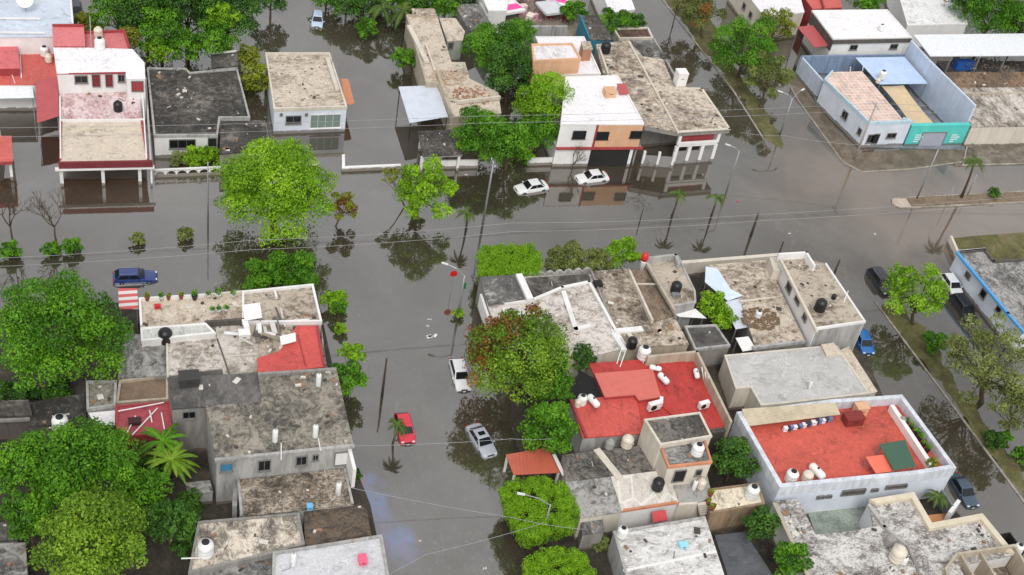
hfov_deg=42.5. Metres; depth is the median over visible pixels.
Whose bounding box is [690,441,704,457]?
water tank
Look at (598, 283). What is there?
roof hatch
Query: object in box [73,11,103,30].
shrub
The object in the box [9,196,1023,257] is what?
power cable
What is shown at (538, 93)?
tree
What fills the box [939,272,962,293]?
parked car
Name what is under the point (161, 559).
yard
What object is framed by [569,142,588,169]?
bare tree
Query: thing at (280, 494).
house
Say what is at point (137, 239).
shrub
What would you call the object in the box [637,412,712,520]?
house
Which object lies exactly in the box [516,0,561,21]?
rubble
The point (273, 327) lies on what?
plank
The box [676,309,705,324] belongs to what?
canopy
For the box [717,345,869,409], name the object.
house
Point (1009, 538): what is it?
railing
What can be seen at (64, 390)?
shrub
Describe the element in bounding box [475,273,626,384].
house
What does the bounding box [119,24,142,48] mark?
tree
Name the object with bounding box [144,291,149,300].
potted plant
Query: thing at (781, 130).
street lamp
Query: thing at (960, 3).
tree
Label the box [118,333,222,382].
house
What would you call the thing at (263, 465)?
window
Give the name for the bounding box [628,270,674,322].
house
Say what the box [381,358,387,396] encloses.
utility pole
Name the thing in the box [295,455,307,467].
window
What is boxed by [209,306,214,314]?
potted plant
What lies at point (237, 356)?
house
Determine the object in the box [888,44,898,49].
window
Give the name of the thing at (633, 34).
shed
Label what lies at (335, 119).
window
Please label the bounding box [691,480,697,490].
water heater
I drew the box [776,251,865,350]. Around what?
house
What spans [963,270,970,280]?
window
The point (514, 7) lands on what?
market tent
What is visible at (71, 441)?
tree
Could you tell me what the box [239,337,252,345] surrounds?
plank
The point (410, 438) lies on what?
parked car
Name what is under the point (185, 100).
house
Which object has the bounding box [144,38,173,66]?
tree
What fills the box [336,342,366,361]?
tree
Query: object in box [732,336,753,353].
canopy
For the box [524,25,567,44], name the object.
boundary wall
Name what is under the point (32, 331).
tree
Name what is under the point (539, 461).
porch roof
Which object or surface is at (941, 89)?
boundary wall
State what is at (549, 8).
market tent
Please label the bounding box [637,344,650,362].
water tank
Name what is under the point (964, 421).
kerb
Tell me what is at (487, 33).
tree
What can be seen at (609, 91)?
roof hatch
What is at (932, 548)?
house
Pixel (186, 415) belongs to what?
window
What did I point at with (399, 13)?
palm tree
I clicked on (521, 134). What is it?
tree
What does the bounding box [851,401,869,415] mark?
roof box
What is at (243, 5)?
tree
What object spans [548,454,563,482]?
rail
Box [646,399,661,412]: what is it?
air conditioner
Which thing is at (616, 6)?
house
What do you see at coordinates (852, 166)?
kerb
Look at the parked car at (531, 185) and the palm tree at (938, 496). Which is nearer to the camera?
the palm tree at (938, 496)
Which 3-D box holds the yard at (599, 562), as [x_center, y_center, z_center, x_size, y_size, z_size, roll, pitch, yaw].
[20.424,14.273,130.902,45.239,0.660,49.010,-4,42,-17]
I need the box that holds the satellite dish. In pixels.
[16,0,33,10]
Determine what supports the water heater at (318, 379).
on the house at (228, 423)
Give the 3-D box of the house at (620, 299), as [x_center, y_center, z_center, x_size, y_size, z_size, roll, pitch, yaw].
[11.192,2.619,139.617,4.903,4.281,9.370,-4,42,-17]
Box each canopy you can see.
[0,87,34,119]
[35,77,59,143]
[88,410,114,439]
[397,86,447,140]
[565,370,601,407]
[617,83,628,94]
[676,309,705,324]
[699,266,742,300]
[726,299,747,344]
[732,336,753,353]
[790,25,827,54]
[852,57,927,102]
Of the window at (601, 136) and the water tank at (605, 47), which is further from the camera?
the water tank at (605, 47)
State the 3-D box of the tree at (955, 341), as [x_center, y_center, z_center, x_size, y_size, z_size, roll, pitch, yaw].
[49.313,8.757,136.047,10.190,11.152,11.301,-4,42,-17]
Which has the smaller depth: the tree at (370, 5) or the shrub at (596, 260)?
the shrub at (596, 260)
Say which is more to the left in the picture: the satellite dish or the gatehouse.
the satellite dish
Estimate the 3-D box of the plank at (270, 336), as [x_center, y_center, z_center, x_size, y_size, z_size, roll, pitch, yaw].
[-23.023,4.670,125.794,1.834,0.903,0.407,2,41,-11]
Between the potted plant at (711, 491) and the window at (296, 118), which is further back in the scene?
the window at (296, 118)
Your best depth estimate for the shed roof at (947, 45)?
190.02 m
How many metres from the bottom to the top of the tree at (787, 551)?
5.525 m
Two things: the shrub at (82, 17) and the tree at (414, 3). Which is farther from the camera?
the tree at (414, 3)
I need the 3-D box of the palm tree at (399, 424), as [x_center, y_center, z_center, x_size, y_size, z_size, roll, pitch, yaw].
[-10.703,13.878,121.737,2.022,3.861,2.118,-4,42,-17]
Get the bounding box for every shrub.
[0,239,22,259]
[0,379,41,400]
[39,240,61,257]
[40,378,73,399]
[60,237,83,255]
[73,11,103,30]
[127,439,153,459]
[128,231,145,245]
[134,455,169,488]
[168,529,195,559]
[169,151,190,166]
[173,487,203,512]
[176,226,193,241]
[182,144,210,171]
[202,145,219,164]
[242,258,284,289]
[265,249,319,285]
[318,289,348,314]
[333,322,348,334]
[355,468,362,481]
[390,47,415,70]
[451,308,463,317]
[495,154,511,166]
[543,239,591,270]
[559,0,588,23]
[586,247,613,270]
[590,533,609,551]
[598,7,638,33]
[605,236,641,268]
[630,12,647,26]
[921,330,947,354]
[925,457,938,467]
[983,429,1006,451]
[987,186,1000,199]
[999,430,1013,442]
[1010,445,1023,465]
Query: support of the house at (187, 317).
on the yard at (161, 559)
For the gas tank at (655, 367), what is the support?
on the house at (629, 390)
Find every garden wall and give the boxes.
[154,166,220,177]
[528,267,591,275]
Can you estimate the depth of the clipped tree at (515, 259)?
140.84 m
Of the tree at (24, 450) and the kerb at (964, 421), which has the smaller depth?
the tree at (24, 450)
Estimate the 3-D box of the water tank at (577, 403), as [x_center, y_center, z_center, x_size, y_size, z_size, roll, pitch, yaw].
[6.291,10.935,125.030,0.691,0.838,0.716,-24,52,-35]
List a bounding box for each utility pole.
[207,161,208,222]
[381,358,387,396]
[482,158,495,223]
[749,213,758,236]
[833,259,839,274]
[854,100,878,159]
[916,149,938,198]
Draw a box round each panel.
[863,455,892,473]
[936,490,952,513]
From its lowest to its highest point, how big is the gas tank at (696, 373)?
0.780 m
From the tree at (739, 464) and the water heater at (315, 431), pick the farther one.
the tree at (739, 464)
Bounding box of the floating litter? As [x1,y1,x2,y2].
[426,334,436,338]
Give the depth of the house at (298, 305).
129.61 m
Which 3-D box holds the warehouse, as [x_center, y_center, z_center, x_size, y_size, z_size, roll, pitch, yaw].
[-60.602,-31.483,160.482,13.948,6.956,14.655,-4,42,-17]
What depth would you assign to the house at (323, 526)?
111.26 m
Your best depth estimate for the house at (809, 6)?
195.50 m
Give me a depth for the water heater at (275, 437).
112.17 m
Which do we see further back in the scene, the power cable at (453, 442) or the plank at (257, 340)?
the plank at (257, 340)
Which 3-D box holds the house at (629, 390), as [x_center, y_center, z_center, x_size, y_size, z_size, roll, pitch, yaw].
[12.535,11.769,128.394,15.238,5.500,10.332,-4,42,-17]
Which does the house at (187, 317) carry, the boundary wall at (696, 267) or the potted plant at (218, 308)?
the potted plant at (218, 308)
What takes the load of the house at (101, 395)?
on the yard at (161, 559)
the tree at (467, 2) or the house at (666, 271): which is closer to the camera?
the house at (666, 271)
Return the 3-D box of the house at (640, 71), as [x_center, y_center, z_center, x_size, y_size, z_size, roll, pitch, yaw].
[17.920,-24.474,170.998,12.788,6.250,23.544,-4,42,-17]
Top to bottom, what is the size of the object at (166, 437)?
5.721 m
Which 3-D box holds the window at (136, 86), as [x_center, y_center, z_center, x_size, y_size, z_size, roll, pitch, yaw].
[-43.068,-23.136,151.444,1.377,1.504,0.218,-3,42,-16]
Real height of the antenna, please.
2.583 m
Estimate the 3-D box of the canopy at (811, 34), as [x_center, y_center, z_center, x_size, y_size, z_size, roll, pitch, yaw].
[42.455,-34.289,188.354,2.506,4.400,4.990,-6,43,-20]
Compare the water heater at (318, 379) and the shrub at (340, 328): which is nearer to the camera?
the water heater at (318, 379)
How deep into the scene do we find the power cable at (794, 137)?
164.29 m
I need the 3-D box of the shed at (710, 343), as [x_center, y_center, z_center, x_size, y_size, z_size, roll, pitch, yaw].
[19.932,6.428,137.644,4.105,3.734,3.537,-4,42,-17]
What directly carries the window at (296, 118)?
in the house at (305, 93)
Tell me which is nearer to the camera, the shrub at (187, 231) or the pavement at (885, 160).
the shrub at (187, 231)
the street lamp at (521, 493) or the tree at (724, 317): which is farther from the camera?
the tree at (724, 317)
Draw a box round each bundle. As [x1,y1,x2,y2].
[782,426,788,431]
[805,420,811,426]
[952,59,975,70]
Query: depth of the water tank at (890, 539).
117.56 m
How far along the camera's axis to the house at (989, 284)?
151.34 m
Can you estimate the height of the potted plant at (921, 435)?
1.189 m
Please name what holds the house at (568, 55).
on the ground
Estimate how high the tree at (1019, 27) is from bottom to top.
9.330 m
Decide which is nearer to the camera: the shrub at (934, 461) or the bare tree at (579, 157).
the shrub at (934, 461)
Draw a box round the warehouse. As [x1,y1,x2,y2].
[0,0,73,53]
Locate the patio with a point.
(834, 521)
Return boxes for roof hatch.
[593,280,602,287]
[602,86,616,97]
[841,410,865,426]
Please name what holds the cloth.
on the house at (654, 549)
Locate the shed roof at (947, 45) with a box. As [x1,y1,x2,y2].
[914,33,1023,73]
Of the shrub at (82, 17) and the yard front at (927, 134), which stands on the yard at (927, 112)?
the yard front at (927, 134)
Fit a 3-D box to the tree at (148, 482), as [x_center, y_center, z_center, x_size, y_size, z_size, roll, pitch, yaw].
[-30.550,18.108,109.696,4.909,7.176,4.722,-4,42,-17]
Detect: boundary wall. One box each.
[145,77,152,185]
[232,488,237,517]
[341,154,400,171]
[422,159,477,168]
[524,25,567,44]
[527,157,552,165]
[650,31,674,85]
[682,253,777,275]
[795,57,823,98]
[796,54,904,74]
[904,40,976,122]
[944,499,960,519]
[947,235,958,258]
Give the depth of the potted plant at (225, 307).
127.23 m
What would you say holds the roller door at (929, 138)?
in the yard front at (927, 134)
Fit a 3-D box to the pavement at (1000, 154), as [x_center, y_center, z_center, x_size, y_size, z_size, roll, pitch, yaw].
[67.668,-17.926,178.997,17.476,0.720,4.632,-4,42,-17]
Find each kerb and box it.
[662,0,765,141]
[789,84,962,171]
[874,301,1023,502]
[891,191,1023,207]
[962,146,1023,165]
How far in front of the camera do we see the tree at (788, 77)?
175.50 m
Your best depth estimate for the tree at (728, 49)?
178.78 m
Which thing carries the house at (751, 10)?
on the ground
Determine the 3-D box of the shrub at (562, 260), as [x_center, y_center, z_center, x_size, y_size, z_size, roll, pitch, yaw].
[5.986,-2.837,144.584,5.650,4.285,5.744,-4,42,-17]
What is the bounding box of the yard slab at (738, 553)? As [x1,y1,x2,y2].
[713,532,772,574]
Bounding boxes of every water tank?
[40,45,48,56]
[44,53,52,62]
[49,413,67,429]
[94,26,102,37]
[94,36,104,50]
[113,100,122,112]
[158,327,171,344]
[197,538,213,562]
[574,398,581,407]
[578,393,587,406]
[601,41,610,53]
[604,438,614,450]
[616,525,628,539]
[620,434,633,449]
[626,336,637,349]
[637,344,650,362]
[651,477,664,493]
[670,280,681,292]
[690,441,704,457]
[697,478,706,489]
[744,483,759,500]
[755,310,761,317]
[784,468,798,482]
[800,469,813,480]
[814,298,827,312]
[878,24,884,30]
[878,69,886,79]
[883,533,896,546]
[888,544,907,564]
[1016,542,1023,553]
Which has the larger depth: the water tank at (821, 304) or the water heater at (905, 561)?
the water tank at (821, 304)
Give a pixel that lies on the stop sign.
(453, 273)
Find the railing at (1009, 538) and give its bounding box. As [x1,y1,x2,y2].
[1000,532,1023,554]
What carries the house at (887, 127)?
on the yard at (927, 112)
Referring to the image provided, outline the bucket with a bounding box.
[306,503,312,510]
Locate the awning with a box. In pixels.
[118,288,138,330]
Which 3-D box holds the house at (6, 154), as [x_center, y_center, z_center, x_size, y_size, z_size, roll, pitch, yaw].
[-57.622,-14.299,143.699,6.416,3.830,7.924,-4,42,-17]
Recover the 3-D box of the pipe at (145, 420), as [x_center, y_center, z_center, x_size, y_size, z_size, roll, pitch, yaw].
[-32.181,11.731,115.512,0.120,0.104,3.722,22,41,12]
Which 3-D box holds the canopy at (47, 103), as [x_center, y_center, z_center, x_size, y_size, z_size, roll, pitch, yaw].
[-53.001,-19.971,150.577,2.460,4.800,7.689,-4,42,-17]
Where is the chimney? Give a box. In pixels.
[639,252,648,270]
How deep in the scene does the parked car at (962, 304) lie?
150.35 m
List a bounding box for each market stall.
[520,3,527,12]
[525,12,534,21]
[533,12,538,20]
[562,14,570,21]
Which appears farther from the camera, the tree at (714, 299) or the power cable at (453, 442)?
the tree at (714, 299)
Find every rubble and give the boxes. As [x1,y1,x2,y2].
[430,70,462,84]
[453,85,492,103]
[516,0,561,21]
[740,307,779,329]
[962,61,1023,86]
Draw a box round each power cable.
[0,203,1015,266]
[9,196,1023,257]
[12,103,1023,127]
[20,109,1009,136]
[349,487,582,529]
[364,438,551,445]
[388,523,542,574]
[741,132,854,144]
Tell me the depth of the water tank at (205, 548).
105.59 m
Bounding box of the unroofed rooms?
[942,544,1023,574]
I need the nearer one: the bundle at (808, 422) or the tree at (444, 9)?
the bundle at (808, 422)
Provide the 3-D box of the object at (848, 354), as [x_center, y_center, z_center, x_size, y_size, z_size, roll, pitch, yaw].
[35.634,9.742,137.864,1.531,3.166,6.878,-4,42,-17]
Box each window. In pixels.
[74,75,88,83]
[117,74,125,82]
[131,81,143,91]
[169,139,195,149]
[182,411,196,420]
[208,138,216,146]
[219,462,233,473]
[257,459,270,472]
[285,115,301,124]
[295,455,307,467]
[309,113,340,129]
[311,454,318,462]
[571,131,586,139]
[595,132,609,140]
[629,131,642,138]
[671,469,687,482]
[693,469,702,477]
[741,2,745,11]
[747,11,752,19]
[785,280,791,295]
[793,295,799,306]
[801,312,806,323]
[840,109,848,121]
[848,45,857,50]
[856,127,861,136]
[865,134,874,143]
[885,133,896,138]
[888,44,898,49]
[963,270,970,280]
[978,287,986,300]
[994,305,1001,314]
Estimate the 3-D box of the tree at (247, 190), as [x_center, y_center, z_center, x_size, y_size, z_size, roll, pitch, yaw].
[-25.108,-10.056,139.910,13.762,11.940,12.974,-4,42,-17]
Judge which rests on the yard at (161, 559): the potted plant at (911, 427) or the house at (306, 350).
the house at (306, 350)
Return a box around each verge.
[666,0,782,148]
[881,304,1023,496]
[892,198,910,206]
[906,192,1023,206]
[954,232,1023,259]
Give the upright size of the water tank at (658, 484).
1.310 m
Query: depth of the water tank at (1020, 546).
121.02 m
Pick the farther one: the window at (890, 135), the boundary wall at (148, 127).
the window at (890, 135)
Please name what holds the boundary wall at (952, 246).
on the pavement
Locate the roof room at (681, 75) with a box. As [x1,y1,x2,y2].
[673,68,688,86]
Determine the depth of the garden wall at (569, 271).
141.28 m
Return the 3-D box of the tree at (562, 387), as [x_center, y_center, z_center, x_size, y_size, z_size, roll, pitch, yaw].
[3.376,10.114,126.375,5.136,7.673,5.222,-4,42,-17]
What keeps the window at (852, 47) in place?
in the house at (849, 32)
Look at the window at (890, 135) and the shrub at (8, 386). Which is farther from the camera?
the window at (890, 135)
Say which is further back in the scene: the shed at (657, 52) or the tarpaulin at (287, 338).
the shed at (657, 52)
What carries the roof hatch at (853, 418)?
on the building
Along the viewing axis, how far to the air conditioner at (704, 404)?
126.67 m
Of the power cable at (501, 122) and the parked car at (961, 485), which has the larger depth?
the power cable at (501, 122)
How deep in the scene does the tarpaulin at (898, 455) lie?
124.22 m
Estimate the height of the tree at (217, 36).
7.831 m
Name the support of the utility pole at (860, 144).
on the pavement at (885, 160)
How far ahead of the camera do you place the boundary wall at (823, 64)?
186.72 m
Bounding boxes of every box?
[128,416,140,425]
[154,303,160,308]
[178,369,199,387]
[238,328,250,341]
[358,553,367,565]
[671,292,679,297]
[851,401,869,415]
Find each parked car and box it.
[72,0,82,18]
[113,267,157,283]
[310,10,324,28]
[393,412,416,444]
[448,357,471,391]
[465,421,497,458]
[513,178,549,194]
[574,169,609,183]
[856,329,874,355]
[866,266,894,296]
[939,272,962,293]
[948,293,977,323]
[948,472,979,508]
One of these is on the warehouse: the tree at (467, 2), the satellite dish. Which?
the satellite dish
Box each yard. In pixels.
[0,293,376,574]
[503,0,583,45]
[506,275,960,574]
[814,74,965,149]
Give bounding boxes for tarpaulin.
[242,303,261,321]
[280,333,295,344]
[875,440,915,472]
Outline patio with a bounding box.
[807,507,865,534]
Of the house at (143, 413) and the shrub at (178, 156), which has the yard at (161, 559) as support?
the house at (143, 413)
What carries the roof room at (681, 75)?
on the house at (640, 71)
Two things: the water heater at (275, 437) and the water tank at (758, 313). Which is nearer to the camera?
the water heater at (275, 437)
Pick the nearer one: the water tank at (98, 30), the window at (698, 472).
the window at (698, 472)
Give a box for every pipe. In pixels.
[118,402,163,411]
[132,408,157,434]
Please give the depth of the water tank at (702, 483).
119.74 m
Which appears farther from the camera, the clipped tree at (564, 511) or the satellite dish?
the satellite dish
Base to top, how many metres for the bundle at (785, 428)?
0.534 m
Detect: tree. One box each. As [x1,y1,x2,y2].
[0,178,34,239]
[0,267,134,392]
[0,428,62,506]
[0,488,59,555]
[24,188,75,240]
[27,483,148,574]
[33,415,141,516]
[87,0,147,30]
[107,0,168,45]
[113,466,173,523]
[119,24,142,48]
[136,5,192,66]
[137,498,200,553]
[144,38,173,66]
[155,0,216,49]
[166,31,204,67]
[189,0,262,50]
[191,19,240,57]
[205,1,242,48]
[210,135,338,251]
[237,43,261,71]
[239,63,268,96]
[250,0,287,18]
[310,0,341,9]
[328,0,369,20]
[329,191,357,226]
[331,301,346,318]
[331,359,368,399]
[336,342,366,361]
[350,0,381,18]
[353,16,378,40]
[366,0,396,27]
[376,0,406,12]
[381,167,404,205]
[386,2,412,28]
[387,418,408,444]
[392,154,459,219]
[401,0,425,16]
[413,0,446,11]
[432,0,460,17]
[449,105,505,161]
[450,0,477,7]
[456,206,474,229]
[460,19,534,81]
[462,303,572,406]
[475,242,543,282]
[482,39,537,103]
[482,116,540,169]
[498,475,580,549]
[509,17,537,45]
[511,70,574,130]
[516,400,579,455]
[522,545,596,574]
[525,112,559,156]
[525,358,575,415]
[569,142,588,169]
[570,342,597,371]
[631,159,660,187]
[668,189,686,216]
[669,0,690,25]
[678,0,727,37]
[696,290,726,324]
[706,194,727,216]
[707,15,778,77]
[708,304,739,329]
[711,435,760,483]
[740,50,795,107]
[741,504,780,543]
[759,7,797,49]
[771,540,814,574]
[846,0,886,9]
[881,262,949,324]
[921,489,949,510]
[941,312,1023,408]
[947,0,991,19]
[958,0,1023,33]
[960,155,983,197]
[985,382,1023,430]
[999,0,1023,33]
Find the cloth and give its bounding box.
[678,541,688,548]
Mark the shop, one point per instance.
(496, 10)
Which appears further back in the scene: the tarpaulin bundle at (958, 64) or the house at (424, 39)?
the tarpaulin bundle at (958, 64)
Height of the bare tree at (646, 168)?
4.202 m
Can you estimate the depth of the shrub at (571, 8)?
185.36 m
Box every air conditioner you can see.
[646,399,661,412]
[697,399,709,410]
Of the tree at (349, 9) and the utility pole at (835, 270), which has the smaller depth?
the utility pole at (835, 270)
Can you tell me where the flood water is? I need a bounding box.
[0,0,1023,574]
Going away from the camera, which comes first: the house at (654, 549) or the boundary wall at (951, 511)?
the house at (654, 549)
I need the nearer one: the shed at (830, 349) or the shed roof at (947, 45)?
the shed at (830, 349)
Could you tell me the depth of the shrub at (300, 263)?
135.10 m
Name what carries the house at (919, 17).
on the ground
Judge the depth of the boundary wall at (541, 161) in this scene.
159.93 m
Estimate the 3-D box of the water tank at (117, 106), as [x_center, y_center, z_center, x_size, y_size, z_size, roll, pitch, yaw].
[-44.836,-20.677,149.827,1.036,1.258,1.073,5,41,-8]
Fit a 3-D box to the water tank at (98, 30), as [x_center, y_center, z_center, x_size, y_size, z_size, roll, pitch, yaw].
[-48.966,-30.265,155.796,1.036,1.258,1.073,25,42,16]
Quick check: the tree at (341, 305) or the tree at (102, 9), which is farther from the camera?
the tree at (102, 9)
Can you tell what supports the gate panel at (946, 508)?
on the yard at (599, 562)
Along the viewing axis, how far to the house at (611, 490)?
118.53 m
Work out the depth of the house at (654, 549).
114.09 m
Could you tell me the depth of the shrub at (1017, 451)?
133.07 m
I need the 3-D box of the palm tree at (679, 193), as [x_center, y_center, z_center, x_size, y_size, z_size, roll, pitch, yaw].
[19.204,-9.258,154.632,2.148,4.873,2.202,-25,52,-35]
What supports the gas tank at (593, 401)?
on the house at (629, 390)
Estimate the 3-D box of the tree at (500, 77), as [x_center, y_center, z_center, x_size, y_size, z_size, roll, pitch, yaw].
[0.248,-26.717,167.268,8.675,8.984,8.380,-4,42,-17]
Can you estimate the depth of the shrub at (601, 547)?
116.61 m
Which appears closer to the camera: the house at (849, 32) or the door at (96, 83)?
the door at (96, 83)
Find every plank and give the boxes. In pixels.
[224,331,237,334]
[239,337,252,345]
[242,319,252,337]
[245,325,254,345]
[252,332,266,338]
[254,326,260,342]
[257,323,261,332]
[261,331,279,340]
[269,321,277,333]
[275,307,284,329]
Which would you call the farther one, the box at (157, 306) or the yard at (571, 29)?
the yard at (571, 29)
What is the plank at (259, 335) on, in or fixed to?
on the plank
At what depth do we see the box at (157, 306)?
126.48 m
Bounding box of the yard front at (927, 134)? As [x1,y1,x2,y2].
[903,122,970,145]
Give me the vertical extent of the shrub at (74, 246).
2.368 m
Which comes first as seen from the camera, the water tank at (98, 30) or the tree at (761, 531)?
the tree at (761, 531)
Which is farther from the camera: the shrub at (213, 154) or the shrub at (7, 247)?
the shrub at (213, 154)
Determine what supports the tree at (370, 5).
on the road
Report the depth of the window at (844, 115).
175.94 m
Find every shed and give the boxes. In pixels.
[186,480,212,504]
[612,27,652,41]
[634,40,666,62]
[683,324,730,366]
[705,482,764,531]
[821,343,841,357]
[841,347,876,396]
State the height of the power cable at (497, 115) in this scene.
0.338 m
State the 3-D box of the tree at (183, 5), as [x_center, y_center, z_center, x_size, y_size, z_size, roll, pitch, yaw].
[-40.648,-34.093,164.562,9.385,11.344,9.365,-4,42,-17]
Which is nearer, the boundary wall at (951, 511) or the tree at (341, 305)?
the boundary wall at (951, 511)
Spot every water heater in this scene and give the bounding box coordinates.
[272,428,285,442]
[282,552,296,570]
[312,423,322,438]
[313,372,321,386]
[331,481,341,501]
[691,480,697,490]
[901,556,908,565]
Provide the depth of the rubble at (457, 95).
163.14 m
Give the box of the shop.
[469,0,507,36]
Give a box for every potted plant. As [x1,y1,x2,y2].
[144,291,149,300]
[158,290,163,300]
[178,292,183,299]
[191,289,197,300]
[206,290,210,298]
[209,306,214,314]
[215,288,221,298]
[216,304,221,313]
[223,304,228,312]
[230,290,235,298]
[706,497,711,504]
[708,488,715,496]
[709,503,716,510]
[909,422,913,429]
[913,427,920,435]
[917,431,924,441]
[921,440,927,447]
[925,444,932,452]
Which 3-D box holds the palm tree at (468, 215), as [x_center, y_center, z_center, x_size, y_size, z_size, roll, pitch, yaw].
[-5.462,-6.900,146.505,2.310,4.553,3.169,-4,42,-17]
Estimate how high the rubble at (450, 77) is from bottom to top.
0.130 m
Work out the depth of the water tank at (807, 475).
121.20 m
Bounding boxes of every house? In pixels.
[0,46,58,110]
[0,126,13,179]
[0,393,86,444]
[0,522,28,574]
[52,24,130,48]
[53,47,154,185]
[86,380,116,431]
[115,401,171,462]
[116,377,167,404]
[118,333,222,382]
[139,290,243,346]
[147,50,267,172]
[167,367,355,504]
[188,512,304,574]
[215,325,257,373]
[237,468,353,529]
[242,284,321,334]
[257,325,327,371]
[265,52,353,133]
[272,534,388,574]
[303,504,371,546]
[404,8,500,139]
[439,18,464,61]
[454,3,493,50]
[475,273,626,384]
[529,36,600,104]
[535,75,643,166]
[557,446,678,550]
[568,350,732,453]
[576,14,613,56]
[590,267,649,329]
[591,0,634,33]
[594,40,730,167]
[607,516,723,574]
[611,317,688,360]
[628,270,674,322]
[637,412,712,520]
[644,253,695,330]
[703,257,805,352]
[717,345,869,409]
[727,0,804,42]
[767,492,1014,574]
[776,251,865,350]
[800,0,841,25]
[801,9,911,54]
[816,70,912,147]
[886,0,967,48]
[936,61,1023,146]
[948,248,1023,351]
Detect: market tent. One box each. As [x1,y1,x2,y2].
[506,0,525,19]
[533,0,566,24]
[544,0,566,14]
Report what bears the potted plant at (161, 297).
on the house at (187, 317)
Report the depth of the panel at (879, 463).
123.52 m
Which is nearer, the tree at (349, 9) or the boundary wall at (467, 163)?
the boundary wall at (467, 163)
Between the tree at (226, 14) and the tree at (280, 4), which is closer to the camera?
the tree at (226, 14)
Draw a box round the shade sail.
[882,85,932,122]
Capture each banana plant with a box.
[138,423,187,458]
[144,441,200,483]
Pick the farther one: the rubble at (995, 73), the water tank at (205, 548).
the rubble at (995, 73)
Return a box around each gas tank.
[587,394,599,408]
[649,364,661,371]
[657,372,669,385]
[693,368,699,378]
[809,463,825,479]
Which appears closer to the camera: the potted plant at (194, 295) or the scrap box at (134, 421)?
the scrap box at (134, 421)
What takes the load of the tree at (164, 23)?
on the road
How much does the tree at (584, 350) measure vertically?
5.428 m
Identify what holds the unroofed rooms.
on the yard at (599, 562)
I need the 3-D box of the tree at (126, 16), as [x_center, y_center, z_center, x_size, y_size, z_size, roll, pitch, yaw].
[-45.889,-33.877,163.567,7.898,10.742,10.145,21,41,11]
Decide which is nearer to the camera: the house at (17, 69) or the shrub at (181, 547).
the shrub at (181, 547)
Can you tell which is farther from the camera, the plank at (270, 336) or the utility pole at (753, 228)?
the utility pole at (753, 228)
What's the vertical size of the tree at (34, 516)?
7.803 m
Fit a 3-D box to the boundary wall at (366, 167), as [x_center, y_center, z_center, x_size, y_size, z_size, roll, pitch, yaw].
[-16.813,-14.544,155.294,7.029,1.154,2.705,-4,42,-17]
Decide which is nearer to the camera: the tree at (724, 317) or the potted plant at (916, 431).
the potted plant at (916, 431)
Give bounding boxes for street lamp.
[441,262,464,314]
[517,492,550,543]
[725,143,739,192]
[778,88,804,134]
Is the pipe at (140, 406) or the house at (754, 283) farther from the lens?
the house at (754, 283)
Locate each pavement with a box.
[789,77,964,170]
[964,145,1023,163]
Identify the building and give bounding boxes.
[727,394,955,515]
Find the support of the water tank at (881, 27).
on the house at (849, 32)
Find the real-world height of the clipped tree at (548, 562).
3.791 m
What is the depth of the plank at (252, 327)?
125.57 m
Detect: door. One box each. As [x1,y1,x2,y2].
[91,74,100,87]
[105,74,112,87]
[448,42,453,49]
[872,134,880,143]
[917,132,947,145]
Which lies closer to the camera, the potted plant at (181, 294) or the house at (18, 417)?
the house at (18, 417)
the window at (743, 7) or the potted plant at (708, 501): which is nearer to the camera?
the potted plant at (708, 501)
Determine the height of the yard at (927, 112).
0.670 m
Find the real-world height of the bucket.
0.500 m
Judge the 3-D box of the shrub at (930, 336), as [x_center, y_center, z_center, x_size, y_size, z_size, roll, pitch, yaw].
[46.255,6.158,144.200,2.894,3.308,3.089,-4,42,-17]
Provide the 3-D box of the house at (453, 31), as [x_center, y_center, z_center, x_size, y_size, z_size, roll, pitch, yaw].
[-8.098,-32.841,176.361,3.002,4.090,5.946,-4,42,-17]
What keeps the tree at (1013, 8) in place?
on the road
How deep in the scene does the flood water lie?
147.59 m
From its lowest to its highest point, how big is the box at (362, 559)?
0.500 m
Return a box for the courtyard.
[919,498,950,521]
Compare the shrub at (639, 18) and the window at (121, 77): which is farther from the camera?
the shrub at (639, 18)
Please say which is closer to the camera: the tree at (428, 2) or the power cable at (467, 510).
the power cable at (467, 510)
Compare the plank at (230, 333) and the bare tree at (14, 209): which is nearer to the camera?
the plank at (230, 333)
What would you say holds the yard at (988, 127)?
on the ground
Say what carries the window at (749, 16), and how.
in the house at (751, 10)
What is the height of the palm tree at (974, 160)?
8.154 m
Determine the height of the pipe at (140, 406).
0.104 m
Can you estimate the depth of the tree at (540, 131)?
157.55 m
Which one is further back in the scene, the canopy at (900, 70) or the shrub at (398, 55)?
the canopy at (900, 70)
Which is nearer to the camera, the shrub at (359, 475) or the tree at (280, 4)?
the shrub at (359, 475)
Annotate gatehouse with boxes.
[418,130,462,172]
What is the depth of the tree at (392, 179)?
146.11 m
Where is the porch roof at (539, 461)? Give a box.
[502,448,560,483]
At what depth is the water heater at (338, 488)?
112.51 m
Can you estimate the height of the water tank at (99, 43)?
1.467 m
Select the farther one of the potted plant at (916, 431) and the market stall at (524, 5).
the market stall at (524, 5)
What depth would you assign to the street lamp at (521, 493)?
112.87 m
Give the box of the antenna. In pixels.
[89,16,91,47]

